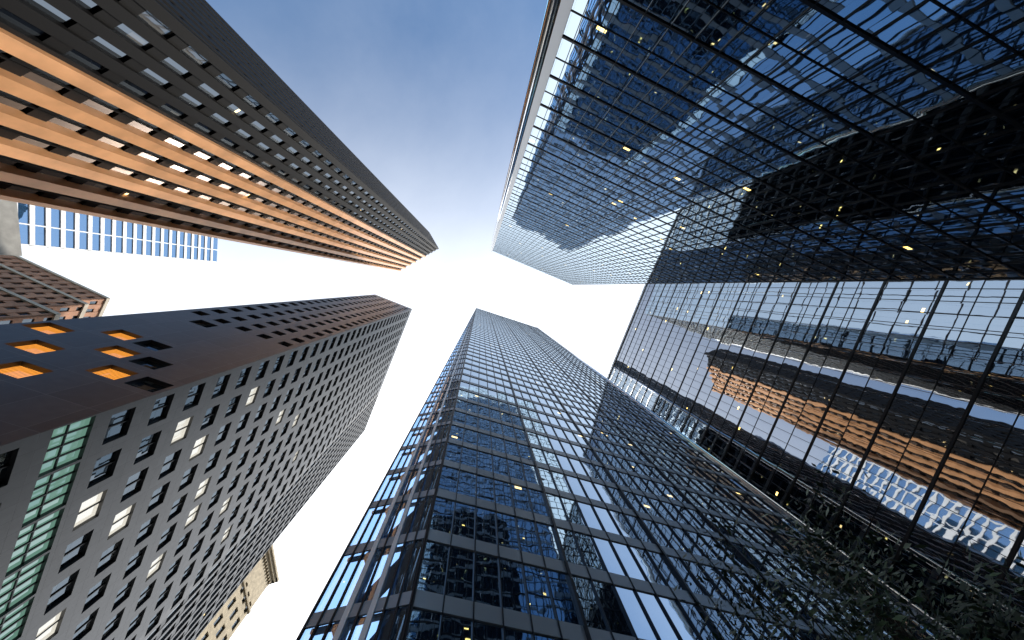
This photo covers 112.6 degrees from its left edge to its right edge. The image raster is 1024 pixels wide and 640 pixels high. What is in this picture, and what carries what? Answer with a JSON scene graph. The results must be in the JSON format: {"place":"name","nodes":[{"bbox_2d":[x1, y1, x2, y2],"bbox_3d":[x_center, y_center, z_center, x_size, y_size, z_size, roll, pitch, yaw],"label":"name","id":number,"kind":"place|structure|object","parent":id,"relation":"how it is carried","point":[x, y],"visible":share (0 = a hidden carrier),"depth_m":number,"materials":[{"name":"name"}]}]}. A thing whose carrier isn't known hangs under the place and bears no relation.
{"place":"outdoors","nodes":[
{"label":"outdoors","id":0,"kind":"place"},
{"bbox_2d":[196,545,278,639],"bbox_3d":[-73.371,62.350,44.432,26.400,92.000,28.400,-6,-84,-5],"label":"building","id":1,"kind":"structure","parent":0,"point":[231,614],"depth_m":80.95,"materials":[{"name":"grey stone"}]},
{"bbox_2d":[20,0,644,639],"label":"sky","id":2,"kind":"structure","parent":0,"point":[428,95],"materials":[{"name":"white"}]},
{"label":"ground","id":3,"kind":"structure","parent":0,"visible":0},
{"bbox_2d":[0,199,21,255],"bbox_3d":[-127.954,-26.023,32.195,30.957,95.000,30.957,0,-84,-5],"label":"concrete block","id":4,"kind":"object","parent":3,"relation":"on","point":[10,242],"visible":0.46,"depth_m":79.81,"materials":[{"name":"grey concrete"}]},
{"bbox_2d":[0,255,109,324],"bbox_3d":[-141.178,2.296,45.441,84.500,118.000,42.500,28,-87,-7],"label":"building","id":5,"kind":"structure","parent":3,"relation":"on","point":[30,291],"depth_m":89.97,"materials":[{"name":"brick"}]},
{"bbox_2d":[17,202,217,262],"bbox_3d":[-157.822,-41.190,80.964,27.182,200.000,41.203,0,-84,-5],"label":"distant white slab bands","id":6,"kind":"object","parent":3,"relation":"on","point":[42,227],"visible":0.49,"depth_m":127.79,"materials":[{"name":"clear glass"}]},
{"bbox_2d":[0,294,411,639],"bbox_3d":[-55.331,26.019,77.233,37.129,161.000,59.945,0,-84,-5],"label":"granite tower","id":7,"kind":"structure","parent":3,"relation":"on","point":[164,475],"depth_m":39.25,"materials":[{"name":"grey stone"}]},
{"bbox_2d":[0,0,438,270],"bbox_3d":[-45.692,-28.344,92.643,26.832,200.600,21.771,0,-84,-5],"label":"skyscraper","id":8,"kind":"structure","parent":3,"relation":"on","point":[199,117],"depth_m":36.03,"materials":[{"name":"brown metal"}]},
{"bbox_2d":[296,308,946,639],"bbox_3d":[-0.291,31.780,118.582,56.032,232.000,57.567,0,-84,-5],"label":"skyscraper","id":9,"kind":"structure","parent":3,"relation":"on","point":[557,491],"depth_m":27.06,"materials":[{"name":"blue glass"}]},
{"bbox_2d":[537,327,959,639],"bbox_3d":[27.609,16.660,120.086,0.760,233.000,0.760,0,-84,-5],"label":"tower corner tube","id":10,"kind":"object","parent":9,"relation":"attached to","point":[774,504],"visible":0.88,"depth_m":47.89,"materials":[{"name":"black metal"}]},
{"bbox_2d":[491,0,1023,284],"bbox_3d":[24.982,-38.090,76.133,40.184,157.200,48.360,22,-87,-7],"label":"skyscraper","id":11,"kind":"structure","parent":3,"relation":"on","point":[705,141],"depth_m":22.80,"materials":[{"name":"blue glass"}]},
{"bbox_2d":[490,0,560,250],"bbox_3d":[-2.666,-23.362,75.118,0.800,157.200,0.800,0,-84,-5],"label":"building edge","id":12,"kind":"object","parent":11,"relation":"attached to","point":[550,14],"visible":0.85,"depth_m":26.04,"materials":[{"name":"silver metal"}]},
{"bbox_2d":[607,279,1023,639],"bbox_3d":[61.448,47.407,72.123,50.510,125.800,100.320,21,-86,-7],"label":"skyscraper","id":13,"kind":"structure","parent":3,"relation":"on","point":[907,397],"depth_m":48.53,"materials":[{"name":"blue glass"}]},
{"bbox_2d":[674,460,1023,639],"bbox_3d":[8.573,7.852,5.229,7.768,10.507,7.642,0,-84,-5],"label":"street tree","id":14,"kind":"object","parent":3,"relation":"on","point":[875,606],"visible":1,"depth_m":7.84,"materials":[{"name":"green plant"}]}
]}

